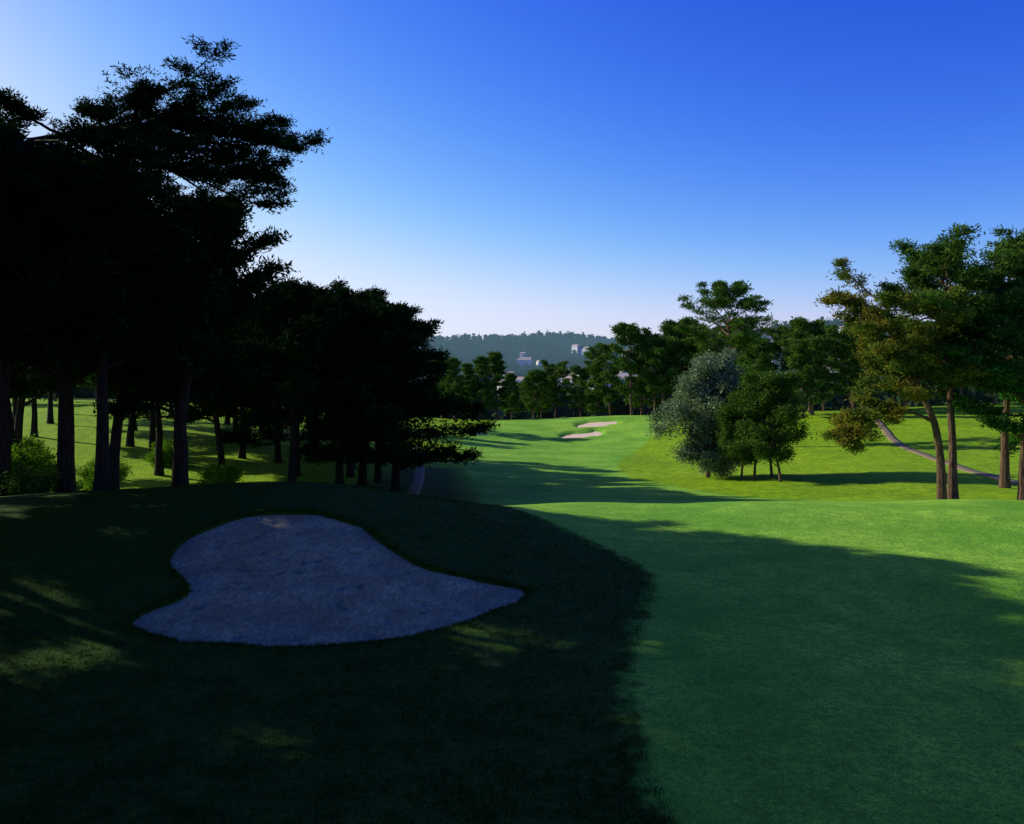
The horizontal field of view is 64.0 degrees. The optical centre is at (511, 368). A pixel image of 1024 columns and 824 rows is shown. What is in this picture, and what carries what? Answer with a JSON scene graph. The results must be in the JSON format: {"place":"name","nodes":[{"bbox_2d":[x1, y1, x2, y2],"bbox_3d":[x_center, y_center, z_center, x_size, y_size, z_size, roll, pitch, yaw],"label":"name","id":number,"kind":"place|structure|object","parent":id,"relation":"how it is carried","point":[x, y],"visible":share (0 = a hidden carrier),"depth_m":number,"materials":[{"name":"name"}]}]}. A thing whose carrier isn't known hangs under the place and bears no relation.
{"place":"outdoors","nodes":[
{"label":"outdoors","id":0,"kind":"place"},
{"bbox_2d":[407,445,424,494],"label":"cart path","id":1,"kind":"structure","parent":0,"point":[415,487],"depth_m":74.08,"materials":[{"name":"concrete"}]},
{"bbox_2d":[0,337,1023,823],"bbox_3d":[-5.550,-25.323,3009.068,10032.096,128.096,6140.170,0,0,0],"label":"ground","id":2,"kind":"structure","parent":0,"point":[830,633],"depth_m":20.85,"materials":[{"name":"green plant"}]},
{"bbox_2d":[0,457,65,495],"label":"shrub","id":3,"kind":"object","parent":2,"relation":"on","point":[21,483],"visible":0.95,"depth_m":40.49,"materials":[{"name":"green plant"}]},
{"bbox_2d":[12,363,54,422],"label":"pine tree","id":4,"kind":"object","parent":2,"relation":"on","point":[14,404],"visible":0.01,"depth_m":75.63,"materials":[{"name":"brown plant"}]},
{"bbox_2d":[11,438,56,494],"bbox_3d":[-27.248,5.678,44.142,5.661,4.031,5.359,0,0,-33],"label":"shrub","id":5,"kind":"object","parent":2,"relation":"on","point":[30,453],"visible":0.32,"depth_m":44.09,"materials":[{"name":"green plant"}]},
{"bbox_2d":[30,374,38,436],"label":"pine tree","id":6,"kind":"object","parent":2,"relation":"on","point":[34,424],"depth_m":95.77,"materials":[{"name":"brown plant"}]},
{"bbox_2d":[22,433,51,455],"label":"shrub","id":7,"kind":"object","parent":2,"relation":"on","point":[31,438],"visible":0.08,"depth_m":75.61,"materials":[{"name":"green plant"}]},
{"bbox_2d":[9,332,84,455],"bbox_3d":[-29.595,-1.320,47.457,12.994,18.915,12.679,0,0,42],"label":"pine tree","id":8,"kind":"object","parent":2,"relation":"on","point":[19,386],"visible":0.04,"depth_m":49.10,"materials":[{"name":"green plant"}]},
{"bbox_2d":[41,452,55,490],"bbox_3d":[-36.066,7.925,61.877,5.225,3.721,4.947,0,0,-25],"label":"shrub","id":9,"kind":"object","parent":2,"relation":"on","point":[54,467],"visible":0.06,"depth_m":61.55,"materials":[{"name":"green plant"}]},
{"bbox_2d":[10,358,93,449],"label":"pine tree","id":10,"kind":"object","parent":2,"relation":"on","point":[43,378],"visible":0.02,"depth_m":57.95,"materials":[{"name":"green plant"}]},
{"bbox_2d":[0,106,117,496],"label":"pine tree","id":11,"kind":"object","parent":2,"relation":"on","point":[18,309],"visible":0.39,"depth_m":39.06,"materials":[{"name":"green plant"}]},
{"bbox_2d":[46,361,77,423],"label":"pine tree","id":12,"kind":"object","parent":2,"relation":"on","point":[50,417],"depth_m":109.76,"materials":[{"name":"brown plant"}]},
{"bbox_2d":[11,328,147,490],"bbox_3d":[-26.339,-1.567,50.100,14.468,20.182,10.400,0,0,-16],"label":"pine tree","id":13,"kind":"object","parent":2,"relation":"on","point":[71,380],"depth_m":49.84,"materials":[{"name":"brown plant"}]},
{"bbox_2d":[76,369,96,402],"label":"pine tree","id":14,"kind":"object","parent":2,"relation":"on","point":[89,381],"visible":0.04,"depth_m":155.86,"materials":[{"name":"green plant"}]},
{"bbox_2d":[0,155,190,491],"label":"pine tree","id":15,"kind":"object","parent":2,"relation":"on","point":[18,345],"visible":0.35,"depth_m":40.35,"materials":[{"name":"green plant"}]},
{"bbox_2d":[76,458,133,490],"bbox_3d":[-29.960,7.982,60.109,4.354,3.101,4.122,0,0,-33],"label":"shrub","id":16,"kind":"object","parent":2,"relation":"on","point":[87,483],"visible":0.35,"depth_m":59.83,"materials":[{"name":"green plant"}]},
{"bbox_2d":[0,142,220,489],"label":"pine tree","id":17,"kind":"object","parent":2,"relation":"on","point":[123,234],"visible":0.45,"depth_m":39.84,"materials":[{"name":"green plant"}]},
{"bbox_2d":[89,364,137,446],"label":"pine tree","id":18,"kind":"object","parent":2,"relation":"on","point":[130,441],"depth_m":89.71,"materials":[{"name":"brown plant"}]},
{"bbox_2d":[25,215,230,489],"bbox_3d":[-21.535,-0.874,46.482,11.813,17.196,11.527,0,0,-7],"label":"pine tree","id":19,"kind":"object","parent":2,"relation":"on","point":[171,394],"visible":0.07,"depth_m":45.74,"materials":[{"name":"green plant"}]},
{"bbox_2d":[118,382,155,453],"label":"pine tree","id":20,"kind":"object","parent":2,"relation":"on","point":[152,431],"depth_m":81.82,"materials":[{"name":"brown plant"}]},
{"bbox_2d":[89,333,209,475],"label":"pine tree","id":21,"kind":"object","parent":2,"relation":"on","point":[159,468],"visible":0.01,"depth_m":71.76,"materials":[{"name":"brown plant"}]},
{"bbox_2d":[140,439,188,466],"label":"shrub","id":22,"kind":"object","parent":2,"relation":"on","point":[167,448],"visible":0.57,"depth_m":77.08,"materials":[{"name":"green plant"}]},
{"bbox_2d":[0,33,332,266],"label":"cypress tree","id":23,"kind":"object","parent":2,"relation":"on","point":[199,124],"visible":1,"depth_m":37.11,"materials":[{"name":"green plant"}]},
{"bbox_2d":[65,231,275,486],"bbox_3d":[-19.167,0.072,46.030,10.374,15.476,10.632,0,0,17],"label":"pine tree","id":24,"kind":"object","parent":2,"relation":"on","point":[205,383],"visible":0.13,"depth_m":45.02,"materials":[{"name":"green plant"}]},
{"bbox_2d":[110,378,235,437],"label":"cypress tree","id":25,"kind":"object","parent":2,"relation":"on","point":[147,416],"visible":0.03,"depth_m":96.13,"materials":[{"name":"green plant"}]},
{"bbox_2d":[108,186,299,485],"bbox_3d":[-16.421,-1.396,43.785,9.733,16.970,10.157,0,0,16],"label":"pine tree","id":26,"kind":"object","parent":2,"relation":"on","point":[230,260],"visible":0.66,"depth_m":42.21,"materials":[{"name":"green plant"}]},
{"bbox_2d":[136,307,271,472],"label":"pine tree","id":27,"kind":"object","parent":2,"relation":"on","point":[223,396],"visible":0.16,"depth_m":66.96,"materials":[{"name":"green plant"}]},
{"bbox_2d":[201,377,238,432],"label":"pine tree","id":28,"kind":"object","parent":2,"relation":"on","point":[236,420],"depth_m":97.72,"materials":[{"name":"brown plant"}]},
{"bbox_2d":[195,460,248,484],"bbox_3d":[-21.964,8.258,62.098,3.919,2.790,3.710,0,0,-33],"label":"shrub","id":29,"kind":"object","parent":2,"relation":"on","point":[230,472],"visible":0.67,"depth_m":61.66,"materials":[{"name":"green plant"}]},
{"bbox_2d":[224,416,230,424],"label":"pine tree","id":30,"kind":"object","parent":2,"relation":"on","point":[226,421],"depth_m":114.68,"materials":[{"name":"brown plant"}]},
{"bbox_2d":[198,377,290,432],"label":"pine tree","id":31,"kind":"object","parent":2,"relation":"on","point":[271,406],"visible":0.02,"depth_m":104.84,"materials":[{"name":"green plant"}]},
{"bbox_2d":[218,290,277,458],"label":"pine tree","id":32,"kind":"object","parent":2,"relation":"on","point":[242,453],"visible":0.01,"depth_m":84.72,"materials":[{"name":"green plant"}]},
{"bbox_2d":[208,327,344,462],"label":"cypress tree","id":33,"kind":"object","parent":2,"relation":"on","point":[270,433],"visible":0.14,"depth_m":82.90,"materials":[{"name":"green plant"}]},
{"bbox_2d":[245,285,341,475],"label":"pine tree","id":34,"kind":"object","parent":2,"relation":"on","point":[298,464],"visible":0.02,"depth_m":73.70,"materials":[{"name":"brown plant"}]},
{"bbox_2d":[231,276,370,481],"bbox_3d":[-17.163,1.600,62.922,11.527,17.196,11.813,0,0,17],"label":"pine tree","id":35,"kind":"object","parent":2,"relation":"on","point":[290,315],"visible":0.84,"depth_m":61.05,"materials":[{"name":"green plant"}]},
{"bbox_2d":[264,284,366,484],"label":"pine tree","id":36,"kind":"object","parent":2,"relation":"on","point":[338,301],"visible":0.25,"depth_m":65.71,"materials":[{"name":"green plant"}]},
{"bbox_2d":[133,515,524,646],"bbox_3d":[-5.594,6.489,26.727,12.640,1.688,11.680,0,0,0],"label":"sand bunker","id":37,"kind":"object","parent":2,"relation":"on","point":[274,580],"visible":0.81,"depth_m":25.36},
{"bbox_2d":[327,275,382,477],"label":"pine tree","id":38,"kind":"object","parent":2,"relation":"on","point":[350,472],"visible":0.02,"depth_m":75.59,"materials":[{"name":"green plant"}]},
{"bbox_2d":[301,381,412,449],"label":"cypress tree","id":39,"kind":"object","parent":2,"relation":"on","point":[366,437],"depth_m":92.94,"materials":[{"name":"green plant"}]},
{"bbox_2d":[278,300,449,485],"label":"cypress tree","id":40,"kind":"object","parent":2,"relation":"on","point":[317,427],"visible":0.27,"depth_m":66.19,"materials":[{"name":"green plant"}]},
{"bbox_2d":[337,285,441,482],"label":"pine tree","id":41,"kind":"object","parent":2,"relation":"on","point":[380,297],"visible":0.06,"depth_m":71.67,"materials":[{"name":"green plant"}]},
{"bbox_2d":[298,303,500,490],"bbox_3d":[-9.084,2.635,65.880,14.242,15.599,15.024,0,0,-31],"label":"cypress tree","id":42,"kind":"object","parent":2,"relation":"on","point":[374,367],"visible":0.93,"depth_m":63.50,"materials":[{"name":"green plant"}]},
{"bbox_2d":[427,360,452,417],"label":"pine tree","id":43,"kind":"object","parent":2,"relation":"on","point":[440,384],"visible":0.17,"depth_m":207.75,"materials":[{"name":"green plant"}]},
{"bbox_2d":[442,356,472,418],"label":"pine tree","id":44,"kind":"object","parent":2,"relation":"on","point":[457,382],"visible":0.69,"depth_m":198.52,"materials":[{"name":"green plant"}]},
{"bbox_2d":[460,361,477,418],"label":"pine tree","id":45,"kind":"object","parent":2,"relation":"on","point":[467,368],"visible":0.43,"depth_m":214.01,"materials":[{"name":"green plant"}]},
{"bbox_2d":[464,355,498,419],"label":"pine tree","id":46,"kind":"object","parent":2,"relation":"on","point":[476,385],"visible":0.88,"depth_m":204.38,"materials":[{"name":"green plant"}]},
{"bbox_2d":[478,350,520,419],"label":"pine tree","id":47,"kind":"object","parent":2,"relation":"on","point":[498,372],"visible":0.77,"depth_m":211.74,"materials":[{"name":"green plant"}]},
{"bbox_2d":[499,372,527,419],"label":"pine tree","id":48,"kind":"object","parent":2,"relation":"on","point":[511,377],"visible":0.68,"depth_m":218.61,"materials":[{"name":"green plant"}]},
{"bbox_2d":[26,316,1013,419],"bbox_3d":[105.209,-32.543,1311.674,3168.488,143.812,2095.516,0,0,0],"label":"distant forest","id":49,"kind":"object","parent":2,"relation":"on","point":[837,402],"visible":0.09,"depth_m":1293.91,"materials":[{"name":"green plant"}]},
{"bbox_2d":[517,358,532,366],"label":"house","id":50,"kind":"structure","parent":2,"relation":"on","point":[522,361],"depth_m":1541.96,"materials":[{"name":"white"}]},
{"bbox_2d":[516,369,555,418],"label":"pine tree","id":51,"kind":"object","parent":2,"relation":"on","point":[531,378],"visible":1,"depth_m":238.65,"materials":[{"name":"green plant"}]},
{"bbox_2d":[519,369,557,418],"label":"pine tree","id":52,"kind":"object","parent":2,"relation":"on","point":[540,397],"visible":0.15,"depth_m":249.88,"materials":[{"name":"green plant"}]},
{"bbox_2d":[539,359,573,417],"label":"pine tree","id":53,"kind":"object","parent":2,"relation":"on","point":[558,371],"visible":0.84,"depth_m":245.46,"materials":[{"name":"green plant"}]},
{"bbox_2d":[572,344,580,353],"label":"house","id":54,"kind":"structure","parent":2,"relation":"on","point":[576,346],"depth_m":1777.90,"materials":[{"name":"white"}]},
{"bbox_2d":[561,365,596,416],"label":"pine tree","id":55,"kind":"object","parent":2,"relation":"on","point":[581,380],"visible":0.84,"depth_m":237.35,"materials":[{"name":"green plant"}]},
{"bbox_2d":[561,431,601,437],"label":"sand bunker","id":56,"kind":"object","parent":2,"relation":"on","point":[596,433],"visible":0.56,"depth_m":156.78},
{"bbox_2d":[579,347,590,354],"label":"house","id":57,"kind":"structure","parent":2,"relation":"on","point":[581,350],"depth_m":1768.37,"materials":[{"name":"white"}]},
{"bbox_2d":[577,422,616,426],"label":"sand bunker","id":58,"kind":"object","parent":2,"relation":"on","point":[596,424],"visible":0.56,"depth_m":171.36},
{"bbox_2d":[579,366,615,415],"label":"pine tree","id":59,"kind":"object","parent":2,"relation":"on","point":[593,398],"visible":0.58,"depth_m":229.69,"materials":[{"name":"green plant"}]},
{"bbox_2d":[583,345,624,415],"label":"pine tree","id":60,"kind":"object","parent":2,"relation":"on","point":[592,354],"visible":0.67,"depth_m":225.32,"materials":[{"name":"green plant"}]},
{"bbox_2d":[591,322,659,414],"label":"pine tree","id":61,"kind":"object","parent":2,"relation":"on","point":[628,335],"visible":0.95,"depth_m":204.00,"materials":[{"name":"green plant"}]},
{"bbox_2d":[615,373,637,382],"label":"house","id":62,"kind":"structure","parent":2,"relation":"on","point":[623,374],"depth_m":572.19,"materials":[{"name":"white"}]},
{"bbox_2d":[618,349,665,414],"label":"pine tree","id":63,"kind":"object","parent":2,"relation":"on","point":[646,402],"visible":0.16,"depth_m":214.71,"materials":[{"name":"green plant"}]},
{"bbox_2d":[630,338,674,414],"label":"pine tree","id":64,"kind":"object","parent":2,"relation":"on","point":[651,379],"visible":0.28,"depth_m":205.12,"materials":[{"name":"green plant"}]},
{"bbox_2d":[639,327,685,406],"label":"pine tree","id":65,"kind":"object","parent":2,"relation":"on","point":[655,338],"visible":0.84,"depth_m":199.78,"materials":[{"name":"green plant"}]},
{"bbox_2d":[656,316,699,394],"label":"pine tree","id":66,"kind":"object","parent":2,"relation":"on","point":[686,343],"visible":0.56,"depth_m":200.69,"materials":[{"name":"green plant"}]},
{"bbox_2d":[675,321,709,390],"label":"pine tree","id":67,"kind":"object","parent":2,"relation":"on","point":[686,369],"visible":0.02,"depth_m":206.72,"materials":[{"name":"green plant"}]},
{"bbox_2d":[645,345,740,477],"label":"eucalyptus tree","id":68,"kind":"object","parent":2,"relation":"on","point":[712,369],"visible":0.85,"depth_m":83.16,"materials":[{"name":"green plant"}]},
{"bbox_2d":[690,340,716,372],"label":"pine tree","id":69,"kind":"object","parent":2,"relation":"on","point":[696,348],"visible":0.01,"depth_m":195.18,"materials":[{"name":"green plant"}]},
{"bbox_2d":[696,325,719,347],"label":"pine tree","id":70,"kind":"object","parent":2,"relation":"on","point":[708,331],"visible":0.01,"depth_m":206.28,"materials":[{"name":"green plant"}]},
{"bbox_2d":[654,353,767,475],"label":"eucalyptus tree","id":71,"kind":"object","parent":2,"relation":"on","point":[737,371],"visible":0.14,"depth_m":84.37,"materials":[{"name":"green plant"}]},
{"bbox_2d":[694,328,742,388],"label":"pine tree","id":72,"kind":"object","parent":2,"relation":"on","point":[721,334],"visible":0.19,"depth_m":186.99,"materials":[{"name":"green plant"}]},
{"bbox_2d":[669,279,780,381],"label":"pine tree","id":73,"kind":"object","parent":2,"relation":"on","point":[725,295],"visible":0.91,"depth_m":119.03,"materials":[{"name":"green plant"}]},
{"bbox_2d":[715,315,767,366],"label":"pine tree","id":74,"kind":"object","parent":2,"relation":"on","point":[734,329],"visible":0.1,"depth_m":197.59,"materials":[{"name":"green plant"}]},
{"bbox_2d":[709,387,788,479],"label":"tree","id":75,"kind":"object","parent":2,"relation":"on","point":[726,429],"visible":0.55,"depth_m":78.73,"materials":[{"name":"green plant"}]},
{"bbox_2d":[719,370,793,480],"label":"tree","id":76,"kind":"object","parent":2,"relation":"on","point":[748,375],"visible":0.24,"depth_m":78.12,"materials":[{"name":"green plant"}]},
{"bbox_2d":[736,336,779,382],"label":"pine tree","id":77,"kind":"object","parent":2,"relation":"on","point":[764,356],"visible":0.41,"depth_m":163.53,"materials":[{"name":"green plant"}]},
{"bbox_2d":[726,370,815,481],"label":"tree","id":78,"kind":"object","parent":2,"relation":"on","point":[777,388],"visible":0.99,"depth_m":75.41,"materials":[{"name":"green plant"}]},
{"bbox_2d":[756,370,808,476],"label":"tree","id":79,"kind":"object","parent":2,"relation":"on","point":[770,463],"depth_m":81.96,"materials":[{"name":"green plant"}]},
{"bbox_2d":[763,325,806,389],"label":"pine tree","id":80,"kind":"object","parent":2,"relation":"on","point":[782,331],"visible":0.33,"depth_m":198.62,"materials":[{"name":"green plant"}]},
{"bbox_2d":[776,316,832,413],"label":"pine tree","id":81,"kind":"object","parent":2,"relation":"on","point":[814,328],"visible":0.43,"depth_m":164.75,"materials":[{"name":"green plant"}]},
{"bbox_2d":[786,337,827,418],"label":"pine tree","id":82,"kind":"object","parent":2,"relation":"on","point":[802,351],"visible":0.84,"depth_m":151.63,"materials":[{"name":"green plant"}]},
{"bbox_2d":[797,335,839,414],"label":"pine tree","id":83,"kind":"object","parent":2,"relation":"on","point":[816,346],"visible":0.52,"depth_m":156.71,"materials":[{"name":"green plant"}]},
{"bbox_2d":[815,334,839,410],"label":"pine tree","id":84,"kind":"object","parent":2,"relation":"on","point":[823,405],"visible":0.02,"depth_m":204.41,"materials":[{"name":"green plant"}]},
{"bbox_2d":[815,323,868,407],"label":"pine tree","id":85,"kind":"object","parent":2,"relation":"on","point":[841,349],"visible":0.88,"depth_m":158.39,"materials":[{"name":"green plant"}]},
{"bbox_2d":[827,330,874,407],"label":"pine tree","id":86,"kind":"object","parent":2,"relation":"on","point":[843,389],"visible":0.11,"depth_m":167.00,"materials":[{"name":"green plant"}]},
{"bbox_2d":[827,334,885,407],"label":"pine tree","id":87,"kind":"object","parent":2,"relation":"on","point":[833,359],"visible":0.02,"depth_m":170.35,"materials":[{"name":"green plant"}]},
{"bbox_2d":[882,342,922,407],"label":"pine tree","id":88,"kind":"object","parent":2,"relation":"on","point":[889,392],"visible":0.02,"depth_m":164.51,"materials":[{"name":"green plant"}]},
{"bbox_2d":[884,321,930,406],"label":"pine tree","id":89,"kind":"object","parent":2,"relation":"on","point":[924,383],"visible":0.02,"depth_m":179.70,"materials":[{"name":"green plant"}]},
{"bbox_2d":[813,256,1008,498],"bbox_3d":[27.084,0.601,55.954,12.019,17.750,10.684,0,0,0],"label":"pine tree","id":90,"kind":"object","parent":2,"relation":"on","point":[879,323],"visible":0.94,"depth_m":55.17,"materials":[{"name":"green plant"}]},
{"bbox_2d":[865,221,1023,498],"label":"pine tree","id":91,"kind":"object","parent":2,"relation":"on","point":[941,263],"visible":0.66,"depth_m":54.85,"materials":[{"name":"green plant"}]},
{"bbox_2d":[912,275,1023,499],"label":"pine tree","id":92,"kind":"object","parent":2,"relation":"on","point":[1003,380],"visible":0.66,"depth_m":53.67,"materials":[{"name":"green plant"}]},
{"bbox_2d":[939,223,1023,487],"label":"pine tree","id":93,"kind":"object","parent":2,"relation":"on","point":[1004,474],"visible":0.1,"depth_m":60.77,"materials":[{"name":"green plant"}]},
{"bbox_2d":[971,356,1005,403],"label":"pine tree","id":94,"kind":"object","parent":2,"relation":"on","point":[994,398],"depth_m":174.78,"materials":[{"name":"brown plant"}]},
{"bbox_2d":[988,269,1023,458],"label":"tree","id":95,"kind":"object","parent":2,"relation":"on","point":[1011,397],"visible":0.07,"depth_m":63.58,"materials":[{"name":"green plant"}]},
{"bbox_2d":[0,0,1023,339],"label":"sky","id":96,"kind":"structure","parent":0,"point":[499,167],"materials":[{"name":"blue"}]},
{"bbox_2d":[876,419,1017,484],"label":"cart path","id":97,"kind":"structure","parent":0,"point":[889,435],"depth_m":98.32,"materials":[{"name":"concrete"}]}
]}

